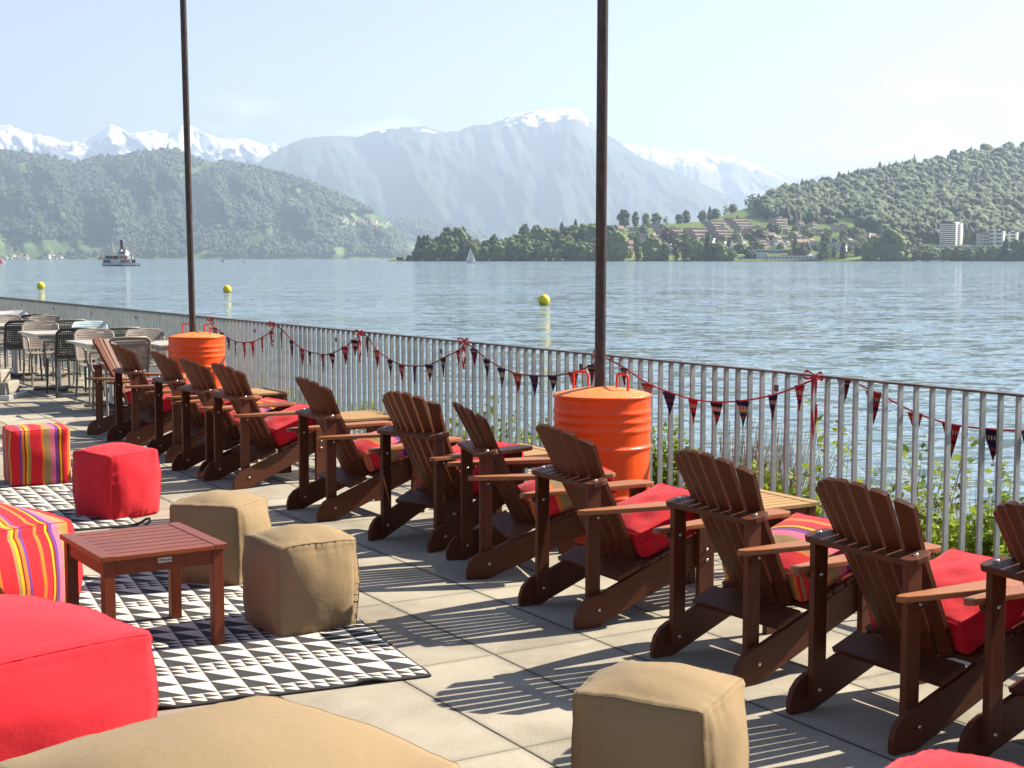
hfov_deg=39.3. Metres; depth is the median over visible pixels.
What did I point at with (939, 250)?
broadleaf tree
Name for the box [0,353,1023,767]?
terrace
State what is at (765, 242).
terraced apartments
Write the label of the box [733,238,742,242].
broadleaf tree
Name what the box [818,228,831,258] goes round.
poplar tree
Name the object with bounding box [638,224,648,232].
broadleaf tree
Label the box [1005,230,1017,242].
apartment block
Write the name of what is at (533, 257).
broadleaf tree
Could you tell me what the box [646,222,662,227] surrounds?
apartment block
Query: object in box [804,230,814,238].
broadleaf tree
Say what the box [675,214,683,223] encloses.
broadleaf tree
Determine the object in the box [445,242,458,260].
broadleaf tree
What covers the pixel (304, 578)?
pouf
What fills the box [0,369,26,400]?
parasol base
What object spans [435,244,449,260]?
broadleaf tree
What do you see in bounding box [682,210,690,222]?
dark tree
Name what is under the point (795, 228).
broadleaf tree
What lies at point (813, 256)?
house
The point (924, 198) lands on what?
hill forest
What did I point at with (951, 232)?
tower block
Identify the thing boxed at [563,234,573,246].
broadleaf tree
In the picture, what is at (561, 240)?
broadleaf tree
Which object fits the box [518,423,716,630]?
adirondack chair
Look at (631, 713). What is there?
pouf
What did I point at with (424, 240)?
dark tree
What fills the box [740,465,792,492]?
leafy weed
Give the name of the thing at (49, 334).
cafe table
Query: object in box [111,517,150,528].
cable
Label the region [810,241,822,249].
house
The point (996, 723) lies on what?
adirondack chair
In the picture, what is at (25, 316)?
armchair
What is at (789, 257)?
hall
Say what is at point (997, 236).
apartment block
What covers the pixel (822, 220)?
apartment block
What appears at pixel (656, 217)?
broadleaf tree
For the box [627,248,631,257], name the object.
broadleaf tree
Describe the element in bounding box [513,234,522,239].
broadleaf tree
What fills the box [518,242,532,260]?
broadleaf tree
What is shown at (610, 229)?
dark tree
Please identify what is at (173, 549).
side table
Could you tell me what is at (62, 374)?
cafe table
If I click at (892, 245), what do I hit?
broadleaf tree
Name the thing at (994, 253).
broadleaf tree
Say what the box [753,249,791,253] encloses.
hall
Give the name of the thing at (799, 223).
apartment block
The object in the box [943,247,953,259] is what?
broadleaf tree
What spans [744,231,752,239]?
broadleaf tree
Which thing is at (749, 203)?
airy tree
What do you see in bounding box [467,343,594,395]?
bunting
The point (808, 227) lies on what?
house
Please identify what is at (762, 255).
lakeside house
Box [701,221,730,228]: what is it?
terraced apartments
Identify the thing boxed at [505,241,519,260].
broadleaf tree
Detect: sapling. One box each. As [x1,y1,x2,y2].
[450,400,492,443]
[484,395,523,443]
[802,399,851,515]
[902,433,978,530]
[969,460,1023,555]
[970,476,1020,526]
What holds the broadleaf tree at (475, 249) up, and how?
on the shore land
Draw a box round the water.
[0,259,1023,541]
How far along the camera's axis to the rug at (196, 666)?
6.02 m
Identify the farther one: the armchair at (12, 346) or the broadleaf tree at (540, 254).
the broadleaf tree at (540, 254)
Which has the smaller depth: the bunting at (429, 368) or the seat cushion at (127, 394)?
the bunting at (429, 368)
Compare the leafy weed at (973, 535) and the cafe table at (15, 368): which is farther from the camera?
the cafe table at (15, 368)
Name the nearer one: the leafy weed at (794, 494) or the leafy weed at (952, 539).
the leafy weed at (952, 539)
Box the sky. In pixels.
[0,0,1023,177]
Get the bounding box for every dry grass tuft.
[697,419,818,483]
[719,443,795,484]
[743,426,851,505]
[782,447,976,555]
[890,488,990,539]
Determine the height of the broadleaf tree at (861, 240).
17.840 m
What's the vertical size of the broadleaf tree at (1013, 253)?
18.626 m
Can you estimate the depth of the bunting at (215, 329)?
15.39 m
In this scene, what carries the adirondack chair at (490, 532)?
on the terrace
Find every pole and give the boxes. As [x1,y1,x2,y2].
[180,0,195,331]
[595,0,607,386]
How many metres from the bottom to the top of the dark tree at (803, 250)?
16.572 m
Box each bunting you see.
[207,316,274,357]
[275,325,362,371]
[363,334,467,382]
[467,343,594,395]
[606,357,822,438]
[819,377,1023,461]
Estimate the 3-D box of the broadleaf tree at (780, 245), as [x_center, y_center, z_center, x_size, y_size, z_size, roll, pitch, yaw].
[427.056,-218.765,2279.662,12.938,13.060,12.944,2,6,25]
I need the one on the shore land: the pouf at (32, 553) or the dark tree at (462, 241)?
the dark tree at (462, 241)
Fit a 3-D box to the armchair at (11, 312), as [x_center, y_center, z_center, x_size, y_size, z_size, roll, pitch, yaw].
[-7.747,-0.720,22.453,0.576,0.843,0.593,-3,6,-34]
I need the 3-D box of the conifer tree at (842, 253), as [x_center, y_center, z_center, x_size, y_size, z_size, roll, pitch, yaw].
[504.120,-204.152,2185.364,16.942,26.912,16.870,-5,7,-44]
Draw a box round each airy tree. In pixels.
[722,205,728,214]
[744,195,751,206]
[748,193,755,205]
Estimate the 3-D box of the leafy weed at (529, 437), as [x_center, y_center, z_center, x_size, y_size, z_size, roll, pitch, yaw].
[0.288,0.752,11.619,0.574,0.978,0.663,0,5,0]
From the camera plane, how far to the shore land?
2447.22 m
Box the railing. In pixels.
[0,297,1023,557]
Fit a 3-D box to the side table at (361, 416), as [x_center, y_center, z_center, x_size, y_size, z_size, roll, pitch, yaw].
[-1.200,0.460,11.203,0.500,0.450,0.500,-3,6,-33]
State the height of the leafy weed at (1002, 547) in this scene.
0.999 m
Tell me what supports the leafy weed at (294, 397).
on the bank
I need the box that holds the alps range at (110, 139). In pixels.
[0,124,279,163]
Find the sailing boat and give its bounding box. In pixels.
[465,248,475,262]
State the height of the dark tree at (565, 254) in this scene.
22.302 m
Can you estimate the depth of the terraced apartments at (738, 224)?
2575.49 m
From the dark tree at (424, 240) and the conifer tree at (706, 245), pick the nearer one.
the conifer tree at (706, 245)
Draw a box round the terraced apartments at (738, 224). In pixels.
[724,218,753,231]
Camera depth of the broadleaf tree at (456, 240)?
2233.43 m
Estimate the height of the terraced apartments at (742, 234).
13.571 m
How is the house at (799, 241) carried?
on the shore land
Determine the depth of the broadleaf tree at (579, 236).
2299.70 m
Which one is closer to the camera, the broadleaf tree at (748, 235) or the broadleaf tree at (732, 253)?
the broadleaf tree at (732, 253)
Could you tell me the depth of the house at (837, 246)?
2255.73 m
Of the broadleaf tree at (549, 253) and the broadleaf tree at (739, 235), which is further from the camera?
the broadleaf tree at (739, 235)
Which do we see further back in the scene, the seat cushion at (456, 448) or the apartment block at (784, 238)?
the apartment block at (784, 238)
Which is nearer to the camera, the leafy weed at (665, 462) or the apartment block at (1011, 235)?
the leafy weed at (665, 462)
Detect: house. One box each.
[618,225,624,232]
[628,240,633,246]
[650,232,658,237]
[747,253,756,258]
[757,253,767,258]
[790,238,809,245]
[800,225,811,232]
[809,253,817,258]
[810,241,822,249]
[813,229,822,235]
[829,242,847,251]
[847,241,860,247]
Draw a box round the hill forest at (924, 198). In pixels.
[753,141,1023,242]
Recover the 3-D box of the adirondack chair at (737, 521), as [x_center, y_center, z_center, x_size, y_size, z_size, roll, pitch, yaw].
[1.043,0.693,5.936,0.801,0.905,0.740,-3,6,-33]
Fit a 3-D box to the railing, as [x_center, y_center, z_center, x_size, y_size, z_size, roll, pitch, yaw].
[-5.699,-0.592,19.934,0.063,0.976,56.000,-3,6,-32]
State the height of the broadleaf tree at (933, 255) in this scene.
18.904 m
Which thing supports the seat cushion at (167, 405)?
on the adirondack chair at (138, 428)
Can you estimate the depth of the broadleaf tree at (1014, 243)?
2187.24 m
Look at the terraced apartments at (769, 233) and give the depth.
2439.60 m
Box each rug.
[0,482,137,530]
[79,570,430,707]
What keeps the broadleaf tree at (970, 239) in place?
on the shore land
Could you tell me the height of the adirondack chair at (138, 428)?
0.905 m
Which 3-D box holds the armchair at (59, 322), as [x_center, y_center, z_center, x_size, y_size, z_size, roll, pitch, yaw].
[-6.140,-0.486,19.780,0.576,0.843,0.593,-3,6,-30]
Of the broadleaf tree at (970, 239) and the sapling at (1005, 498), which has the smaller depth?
the sapling at (1005, 498)
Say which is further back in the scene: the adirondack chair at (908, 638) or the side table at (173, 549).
the side table at (173, 549)
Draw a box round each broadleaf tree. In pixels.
[420,245,431,260]
[429,242,437,260]
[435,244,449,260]
[437,231,451,239]
[439,235,454,245]
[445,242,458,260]
[450,227,467,239]
[453,237,458,246]
[470,243,480,260]
[473,239,480,244]
[479,246,489,260]
[489,234,498,244]
[489,248,495,260]
[492,241,507,260]
[502,237,514,244]
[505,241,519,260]
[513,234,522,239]
[515,242,522,259]
[518,224,529,235]
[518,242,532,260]
[520,238,531,245]
[528,238,539,247]
[530,224,540,234]
[531,250,535,259]
[532,241,546,251]
[533,228,550,242]
[534,246,545,260]
[539,228,560,243]
[545,242,553,252]
[545,246,552,260]
[552,249,562,260]
[555,235,566,253]
[561,227,569,236]
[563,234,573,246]
[567,224,579,241]
[567,242,580,260]
[573,242,592,260]
[574,228,584,242]
[579,223,588,228]
[580,225,595,242]
[586,242,595,260]
[607,247,615,260]
[608,229,628,260]
[627,232,634,239]
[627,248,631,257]
[632,211,639,225]
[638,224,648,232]
[640,236,662,260]
[641,213,649,224]
[651,213,661,223]
[657,243,669,260]
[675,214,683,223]
[687,239,705,260]
[697,210,706,221]
[711,208,720,217]
[714,242,728,260]
[719,236,726,240]
[726,248,737,260]
[728,204,737,212]
[732,243,745,253]
[733,233,741,239]
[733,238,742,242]
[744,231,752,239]
[749,240,765,248]
[757,233,767,239]
[772,224,781,233]
[776,242,784,248]
[788,231,797,238]
[790,226,798,230]
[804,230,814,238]
[816,251,826,258]
[831,247,837,256]
[839,230,847,237]
[846,227,853,237]
[853,228,861,233]
[857,238,865,247]
[861,235,880,260]
[876,228,883,234]
[877,227,906,260]
[900,234,910,260]
[910,238,921,246]
[911,249,923,259]
[922,250,931,260]
[928,249,939,260]
[932,248,941,256]
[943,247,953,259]
[952,247,962,260]
[961,248,976,260]
[966,230,975,243]
[976,245,988,259]
[987,245,999,259]
[1009,239,1019,249]
[1009,249,1018,260]
[1015,239,1023,259]
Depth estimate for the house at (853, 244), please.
2272.05 m
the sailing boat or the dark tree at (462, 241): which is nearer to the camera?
the sailing boat
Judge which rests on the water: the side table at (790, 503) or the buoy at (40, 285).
the buoy at (40, 285)
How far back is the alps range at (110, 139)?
23791.72 m
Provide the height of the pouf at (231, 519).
0.457 m
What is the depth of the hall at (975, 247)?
2235.97 m
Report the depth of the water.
99.35 m
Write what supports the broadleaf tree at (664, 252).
on the shore land
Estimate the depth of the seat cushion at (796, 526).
5.88 m
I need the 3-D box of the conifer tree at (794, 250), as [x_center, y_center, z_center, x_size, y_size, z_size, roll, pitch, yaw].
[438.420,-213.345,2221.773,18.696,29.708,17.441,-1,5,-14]
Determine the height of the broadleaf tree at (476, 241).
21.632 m
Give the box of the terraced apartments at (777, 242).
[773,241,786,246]
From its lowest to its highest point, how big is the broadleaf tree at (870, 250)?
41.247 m
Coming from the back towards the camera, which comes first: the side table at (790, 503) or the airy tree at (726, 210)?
the airy tree at (726, 210)
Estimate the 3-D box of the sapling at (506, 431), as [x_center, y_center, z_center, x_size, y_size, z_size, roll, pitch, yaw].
[-0.149,0.670,12.268,0.417,1.197,0.602,-4,6,-40]
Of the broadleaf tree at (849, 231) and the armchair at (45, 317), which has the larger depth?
the broadleaf tree at (849, 231)
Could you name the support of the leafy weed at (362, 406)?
on the bank
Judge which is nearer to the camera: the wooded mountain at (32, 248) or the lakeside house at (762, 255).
the lakeside house at (762, 255)
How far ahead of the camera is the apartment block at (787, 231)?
2491.37 m
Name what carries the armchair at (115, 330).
on the terrace
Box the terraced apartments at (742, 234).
[733,232,745,238]
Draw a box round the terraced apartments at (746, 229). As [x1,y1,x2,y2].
[744,228,760,236]
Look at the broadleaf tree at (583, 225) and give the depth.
2413.16 m
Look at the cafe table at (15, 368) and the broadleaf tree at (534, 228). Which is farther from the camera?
the broadleaf tree at (534, 228)
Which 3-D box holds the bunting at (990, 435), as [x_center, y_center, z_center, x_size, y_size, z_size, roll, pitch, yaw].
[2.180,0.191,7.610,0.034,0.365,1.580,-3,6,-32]
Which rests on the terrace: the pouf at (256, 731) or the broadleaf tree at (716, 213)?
the pouf at (256, 731)
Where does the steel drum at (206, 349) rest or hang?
on the terrace
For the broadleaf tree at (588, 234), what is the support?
on the shore land
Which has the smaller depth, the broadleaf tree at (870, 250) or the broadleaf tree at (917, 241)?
the broadleaf tree at (870, 250)
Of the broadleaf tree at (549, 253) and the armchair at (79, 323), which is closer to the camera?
the armchair at (79, 323)
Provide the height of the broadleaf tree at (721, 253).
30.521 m
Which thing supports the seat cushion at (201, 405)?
on the adirondack chair at (170, 443)
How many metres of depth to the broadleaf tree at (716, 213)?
2914.10 m
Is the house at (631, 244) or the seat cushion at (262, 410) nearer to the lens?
the seat cushion at (262, 410)
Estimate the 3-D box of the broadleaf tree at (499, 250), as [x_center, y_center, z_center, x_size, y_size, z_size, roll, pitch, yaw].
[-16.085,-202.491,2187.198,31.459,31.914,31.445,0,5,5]
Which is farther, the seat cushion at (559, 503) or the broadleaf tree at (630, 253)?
the broadleaf tree at (630, 253)
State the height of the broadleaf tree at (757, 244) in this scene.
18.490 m
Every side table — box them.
[60,522,227,644]
[251,387,288,400]
[340,410,392,467]
[492,443,552,521]
[685,489,819,583]
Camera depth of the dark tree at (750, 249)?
2199.41 m
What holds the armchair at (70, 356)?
on the terrace
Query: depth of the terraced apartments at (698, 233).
2468.09 m
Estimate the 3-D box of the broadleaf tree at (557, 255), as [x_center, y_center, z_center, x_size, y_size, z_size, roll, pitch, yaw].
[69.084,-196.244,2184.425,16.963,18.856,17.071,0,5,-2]
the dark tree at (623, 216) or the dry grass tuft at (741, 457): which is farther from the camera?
the dark tree at (623, 216)
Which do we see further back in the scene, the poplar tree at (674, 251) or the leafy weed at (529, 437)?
the poplar tree at (674, 251)
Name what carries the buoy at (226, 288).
on the water
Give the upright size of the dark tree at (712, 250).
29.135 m
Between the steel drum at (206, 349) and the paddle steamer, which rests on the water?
the paddle steamer
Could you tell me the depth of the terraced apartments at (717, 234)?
2470.38 m
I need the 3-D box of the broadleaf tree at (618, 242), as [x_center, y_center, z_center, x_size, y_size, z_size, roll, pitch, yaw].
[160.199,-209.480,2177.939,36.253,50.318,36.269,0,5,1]
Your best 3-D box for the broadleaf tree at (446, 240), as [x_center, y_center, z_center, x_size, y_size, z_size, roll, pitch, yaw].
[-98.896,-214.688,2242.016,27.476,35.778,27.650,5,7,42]
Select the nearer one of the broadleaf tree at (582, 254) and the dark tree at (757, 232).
the broadleaf tree at (582, 254)
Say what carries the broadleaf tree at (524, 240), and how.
on the shore land
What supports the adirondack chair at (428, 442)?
on the terrace
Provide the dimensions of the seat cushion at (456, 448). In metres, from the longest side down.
0.499 x 0.497 x 0.194 m
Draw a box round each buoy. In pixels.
[37,281,44,288]
[223,285,230,292]
[538,293,549,304]
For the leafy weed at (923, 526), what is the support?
on the bank
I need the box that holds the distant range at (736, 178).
[621,143,836,203]
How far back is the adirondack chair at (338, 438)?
9.25 m
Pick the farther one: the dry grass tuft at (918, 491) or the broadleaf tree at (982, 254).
the broadleaf tree at (982, 254)
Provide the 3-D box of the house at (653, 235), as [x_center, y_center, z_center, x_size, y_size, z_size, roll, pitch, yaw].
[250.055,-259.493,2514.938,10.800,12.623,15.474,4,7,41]
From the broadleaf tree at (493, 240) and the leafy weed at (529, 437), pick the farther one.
the broadleaf tree at (493, 240)
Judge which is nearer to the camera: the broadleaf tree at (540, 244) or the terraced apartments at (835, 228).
the broadleaf tree at (540, 244)
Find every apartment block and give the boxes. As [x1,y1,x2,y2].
[628,226,640,231]
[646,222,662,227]
[769,216,786,230]
[773,236,791,241]
[783,228,789,233]
[795,220,803,225]
[808,221,816,226]
[819,218,826,223]
[908,244,918,253]
[976,232,989,245]
[986,229,1004,245]
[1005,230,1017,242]
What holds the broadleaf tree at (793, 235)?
on the shore land
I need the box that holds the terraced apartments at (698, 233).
[683,228,718,240]
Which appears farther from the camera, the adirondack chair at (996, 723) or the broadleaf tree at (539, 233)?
the broadleaf tree at (539, 233)
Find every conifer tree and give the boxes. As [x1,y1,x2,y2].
[413,235,420,250]
[701,233,714,260]
[707,206,712,219]
[790,237,798,254]
[838,241,847,257]
[997,237,1013,260]
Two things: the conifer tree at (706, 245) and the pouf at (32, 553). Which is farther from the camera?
the conifer tree at (706, 245)
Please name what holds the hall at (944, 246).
on the shore land
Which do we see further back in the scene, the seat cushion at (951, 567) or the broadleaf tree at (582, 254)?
the broadleaf tree at (582, 254)
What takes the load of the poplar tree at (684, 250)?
on the shore land
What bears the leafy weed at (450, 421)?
on the bank
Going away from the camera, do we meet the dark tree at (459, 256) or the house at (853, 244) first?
the dark tree at (459, 256)
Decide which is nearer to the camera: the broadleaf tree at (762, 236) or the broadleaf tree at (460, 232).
the broadleaf tree at (460, 232)
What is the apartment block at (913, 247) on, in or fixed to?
on the shore land
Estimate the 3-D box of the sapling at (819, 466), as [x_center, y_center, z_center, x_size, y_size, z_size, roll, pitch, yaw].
[2.012,0.845,9.191,0.389,1.541,0.560,1,5,16]
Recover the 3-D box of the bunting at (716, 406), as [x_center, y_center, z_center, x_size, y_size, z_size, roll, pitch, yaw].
[1.196,0.070,8.979,0.046,0.442,2.144,-3,6,-31]
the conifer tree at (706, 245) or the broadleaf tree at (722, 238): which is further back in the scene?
the broadleaf tree at (722, 238)
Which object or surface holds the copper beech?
on the shore land
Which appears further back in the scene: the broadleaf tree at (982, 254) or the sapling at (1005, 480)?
the broadleaf tree at (982, 254)
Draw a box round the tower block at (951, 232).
[939,221,962,244]
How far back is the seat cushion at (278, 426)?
10.63 m
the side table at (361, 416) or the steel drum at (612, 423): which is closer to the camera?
the steel drum at (612, 423)
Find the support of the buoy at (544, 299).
on the water
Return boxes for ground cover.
[249,383,1007,555]
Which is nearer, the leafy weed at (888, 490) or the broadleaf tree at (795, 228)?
the leafy weed at (888, 490)
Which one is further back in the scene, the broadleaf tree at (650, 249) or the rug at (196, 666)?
the broadleaf tree at (650, 249)
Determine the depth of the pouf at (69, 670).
4.51 m
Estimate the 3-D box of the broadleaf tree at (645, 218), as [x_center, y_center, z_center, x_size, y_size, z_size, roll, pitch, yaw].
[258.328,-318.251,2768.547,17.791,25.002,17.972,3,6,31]
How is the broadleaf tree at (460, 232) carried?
on the shore land
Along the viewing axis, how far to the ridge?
11936.94 m
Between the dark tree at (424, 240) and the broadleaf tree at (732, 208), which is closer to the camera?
the dark tree at (424, 240)
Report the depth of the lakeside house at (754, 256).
2188.67 m
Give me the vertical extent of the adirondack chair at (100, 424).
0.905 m
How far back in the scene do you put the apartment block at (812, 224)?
2587.18 m
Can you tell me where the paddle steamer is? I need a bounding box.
[99,231,139,265]
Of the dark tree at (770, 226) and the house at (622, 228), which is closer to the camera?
the dark tree at (770, 226)
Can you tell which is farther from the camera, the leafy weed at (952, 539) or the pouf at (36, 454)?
the pouf at (36, 454)
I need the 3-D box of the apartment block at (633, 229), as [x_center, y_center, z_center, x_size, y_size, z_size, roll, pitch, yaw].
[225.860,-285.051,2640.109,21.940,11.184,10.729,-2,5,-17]
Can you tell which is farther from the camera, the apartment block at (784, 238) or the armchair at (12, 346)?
the apartment block at (784, 238)
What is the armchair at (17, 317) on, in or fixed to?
on the terrace
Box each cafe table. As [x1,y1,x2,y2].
[0,323,43,376]
[18,330,83,390]
[35,322,89,376]
[66,339,154,406]
[83,330,144,389]
[145,340,227,350]
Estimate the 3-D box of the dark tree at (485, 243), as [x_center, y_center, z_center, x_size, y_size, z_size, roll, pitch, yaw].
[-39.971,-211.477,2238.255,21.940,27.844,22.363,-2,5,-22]
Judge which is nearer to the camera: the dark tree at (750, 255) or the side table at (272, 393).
the side table at (272, 393)
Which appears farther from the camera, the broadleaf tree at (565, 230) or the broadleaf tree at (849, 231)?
the broadleaf tree at (849, 231)
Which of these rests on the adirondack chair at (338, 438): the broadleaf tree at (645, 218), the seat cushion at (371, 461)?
the seat cushion at (371, 461)
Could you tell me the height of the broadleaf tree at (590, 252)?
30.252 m
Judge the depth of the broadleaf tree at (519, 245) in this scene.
2179.95 m
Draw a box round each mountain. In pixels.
[0,153,405,258]
[255,106,751,239]
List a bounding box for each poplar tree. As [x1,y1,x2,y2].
[632,231,641,260]
[671,232,679,260]
[680,230,690,260]
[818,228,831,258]
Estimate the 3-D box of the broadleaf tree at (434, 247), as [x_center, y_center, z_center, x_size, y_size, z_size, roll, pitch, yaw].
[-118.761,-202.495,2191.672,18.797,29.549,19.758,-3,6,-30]
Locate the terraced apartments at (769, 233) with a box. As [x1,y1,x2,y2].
[765,232,778,236]
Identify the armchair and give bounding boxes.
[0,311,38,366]
[0,314,33,372]
[0,320,42,380]
[12,314,51,370]
[21,321,69,387]
[27,315,70,373]
[43,319,88,380]
[43,327,95,397]
[71,321,107,386]
[73,328,130,403]
[89,336,150,415]
[92,327,142,396]
[124,328,166,371]
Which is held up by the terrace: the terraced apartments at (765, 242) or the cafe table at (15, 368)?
the cafe table at (15, 368)
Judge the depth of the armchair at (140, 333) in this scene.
16.90 m
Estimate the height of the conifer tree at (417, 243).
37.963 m
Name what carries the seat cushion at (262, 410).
on the adirondack chair at (202, 386)
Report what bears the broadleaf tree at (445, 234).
on the shore land
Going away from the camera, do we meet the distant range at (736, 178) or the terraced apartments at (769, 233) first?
the terraced apartments at (769, 233)
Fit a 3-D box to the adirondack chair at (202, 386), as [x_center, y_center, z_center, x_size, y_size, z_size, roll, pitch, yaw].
[-2.206,0.230,11.228,0.801,0.905,0.740,-4,6,-35]
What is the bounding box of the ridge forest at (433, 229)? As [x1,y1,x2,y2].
[384,215,488,254]
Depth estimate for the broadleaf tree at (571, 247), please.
2177.22 m
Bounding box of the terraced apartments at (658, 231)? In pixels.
[653,228,683,239]
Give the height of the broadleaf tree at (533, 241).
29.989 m
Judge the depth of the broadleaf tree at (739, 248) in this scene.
2248.36 m
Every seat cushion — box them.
[124,374,186,404]
[163,380,195,412]
[197,400,257,418]
[229,397,291,433]
[250,404,313,445]
[354,424,407,471]
[414,438,523,493]
[518,466,618,517]
[616,483,695,557]
[722,513,851,601]
[868,549,1023,654]
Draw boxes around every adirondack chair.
[87,338,184,434]
[106,344,198,444]
[145,351,258,462]
[171,358,295,478]
[203,362,325,489]
[286,377,424,521]
[368,391,532,552]
[446,401,614,579]
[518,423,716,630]
[650,449,870,686]
[786,477,1023,755]
[958,500,1023,757]
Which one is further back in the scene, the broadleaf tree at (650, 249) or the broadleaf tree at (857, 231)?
the broadleaf tree at (857, 231)
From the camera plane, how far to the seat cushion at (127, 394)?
13.51 m
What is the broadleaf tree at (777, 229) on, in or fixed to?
on the shore land
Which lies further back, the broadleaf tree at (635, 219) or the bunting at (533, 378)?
the broadleaf tree at (635, 219)
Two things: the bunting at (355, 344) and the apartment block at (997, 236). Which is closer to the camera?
the bunting at (355, 344)
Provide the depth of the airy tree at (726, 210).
2946.24 m
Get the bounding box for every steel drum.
[168,323,225,386]
[553,370,651,545]
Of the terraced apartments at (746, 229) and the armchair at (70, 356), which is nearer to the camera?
the armchair at (70, 356)
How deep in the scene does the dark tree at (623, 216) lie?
2711.49 m
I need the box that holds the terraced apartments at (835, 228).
[830,225,847,231]
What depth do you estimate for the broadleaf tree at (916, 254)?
2158.96 m
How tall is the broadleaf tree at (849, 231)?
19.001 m
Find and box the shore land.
[388,166,1023,260]
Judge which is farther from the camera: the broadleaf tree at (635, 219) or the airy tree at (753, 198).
the airy tree at (753, 198)
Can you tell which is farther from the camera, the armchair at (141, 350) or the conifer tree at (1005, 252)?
the conifer tree at (1005, 252)
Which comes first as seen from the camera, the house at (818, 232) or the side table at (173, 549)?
the side table at (173, 549)
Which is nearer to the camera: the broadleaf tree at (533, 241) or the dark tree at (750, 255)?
the dark tree at (750, 255)
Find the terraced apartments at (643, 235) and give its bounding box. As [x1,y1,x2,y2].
[633,232,648,239]
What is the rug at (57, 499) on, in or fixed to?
on the terrace
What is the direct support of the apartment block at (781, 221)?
on the shore land
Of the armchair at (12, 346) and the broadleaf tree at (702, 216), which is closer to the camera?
the armchair at (12, 346)
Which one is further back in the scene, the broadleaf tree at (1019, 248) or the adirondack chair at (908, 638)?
the broadleaf tree at (1019, 248)
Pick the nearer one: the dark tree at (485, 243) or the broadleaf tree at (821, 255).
the broadleaf tree at (821, 255)
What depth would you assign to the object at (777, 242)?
2312.56 m
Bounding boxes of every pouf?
[0,503,82,601]
[0,595,158,763]
[0,695,458,767]
[2,422,71,486]
[71,442,160,519]
[169,490,270,585]
[241,523,360,636]
[571,659,749,767]
[882,749,1023,767]
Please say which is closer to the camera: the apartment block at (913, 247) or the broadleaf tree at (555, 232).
the apartment block at (913, 247)
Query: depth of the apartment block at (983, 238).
2310.84 m
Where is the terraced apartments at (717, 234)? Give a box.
[707,228,732,239]
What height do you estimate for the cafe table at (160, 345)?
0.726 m
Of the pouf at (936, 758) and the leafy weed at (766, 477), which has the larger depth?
the leafy weed at (766, 477)
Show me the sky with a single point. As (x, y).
(795, 88)
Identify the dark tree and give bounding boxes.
[411,249,421,259]
[419,234,431,250]
[443,227,452,232]
[456,249,462,260]
[457,237,468,249]
[461,245,470,260]
[481,240,492,249]
[551,230,564,246]
[561,247,569,259]
[607,225,614,235]
[616,209,629,226]
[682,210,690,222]
[707,243,717,260]
[743,247,754,253]
[744,250,752,257]
[749,237,757,245]
[753,229,760,236]
[766,222,774,231]
[798,245,808,255]
[854,247,861,255]
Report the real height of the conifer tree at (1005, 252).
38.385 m
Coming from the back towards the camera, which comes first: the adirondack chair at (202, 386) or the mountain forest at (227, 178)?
the mountain forest at (227, 178)
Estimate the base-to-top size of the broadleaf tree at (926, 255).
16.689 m
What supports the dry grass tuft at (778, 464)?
on the bank
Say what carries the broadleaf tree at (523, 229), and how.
on the shore land
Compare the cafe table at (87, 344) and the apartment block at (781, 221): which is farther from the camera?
the apartment block at (781, 221)
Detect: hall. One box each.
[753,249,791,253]
[768,256,811,258]
[931,245,968,250]
[966,246,1001,251]
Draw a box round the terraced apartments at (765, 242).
[748,239,771,246]
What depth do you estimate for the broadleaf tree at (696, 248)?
2166.24 m
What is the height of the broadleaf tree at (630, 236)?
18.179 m
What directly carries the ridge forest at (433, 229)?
on the ridge
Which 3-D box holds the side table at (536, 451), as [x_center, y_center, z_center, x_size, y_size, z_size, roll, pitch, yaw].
[-0.020,0.643,9.111,0.500,0.450,0.500,-3,6,-31]
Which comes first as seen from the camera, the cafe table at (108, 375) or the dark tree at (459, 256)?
the cafe table at (108, 375)
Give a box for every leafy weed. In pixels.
[290,387,303,403]
[336,398,377,411]
[430,415,464,443]
[513,417,547,468]
[652,414,699,487]
[739,459,818,499]
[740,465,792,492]
[791,493,821,513]
[857,468,925,513]
[917,504,1009,557]
[919,507,993,558]
[938,524,1004,556]
[988,519,1010,556]
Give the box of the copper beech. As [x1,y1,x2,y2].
[661,227,675,244]
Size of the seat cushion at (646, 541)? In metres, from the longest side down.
0.502 x 0.497 x 0.195 m
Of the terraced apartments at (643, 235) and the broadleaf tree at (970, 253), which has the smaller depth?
the broadleaf tree at (970, 253)
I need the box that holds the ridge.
[393,220,488,250]
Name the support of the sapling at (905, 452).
on the bank
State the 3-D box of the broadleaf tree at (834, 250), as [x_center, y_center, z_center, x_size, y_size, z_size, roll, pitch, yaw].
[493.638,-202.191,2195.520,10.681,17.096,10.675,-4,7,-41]
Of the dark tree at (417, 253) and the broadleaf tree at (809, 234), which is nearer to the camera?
the dark tree at (417, 253)
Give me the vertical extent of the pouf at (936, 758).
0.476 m
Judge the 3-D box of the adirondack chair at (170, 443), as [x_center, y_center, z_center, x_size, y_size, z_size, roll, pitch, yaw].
[-2.630,0.158,12.051,0.801,0.905,0.740,-3,6,-32]
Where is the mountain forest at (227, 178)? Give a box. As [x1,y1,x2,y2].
[0,144,411,257]
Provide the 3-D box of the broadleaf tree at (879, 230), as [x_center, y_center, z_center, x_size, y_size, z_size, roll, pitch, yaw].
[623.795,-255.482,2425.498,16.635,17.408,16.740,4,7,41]
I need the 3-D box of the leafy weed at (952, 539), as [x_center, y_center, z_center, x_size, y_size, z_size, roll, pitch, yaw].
[2.577,1.128,7.980,0.761,0.951,0.781,0,5,0]

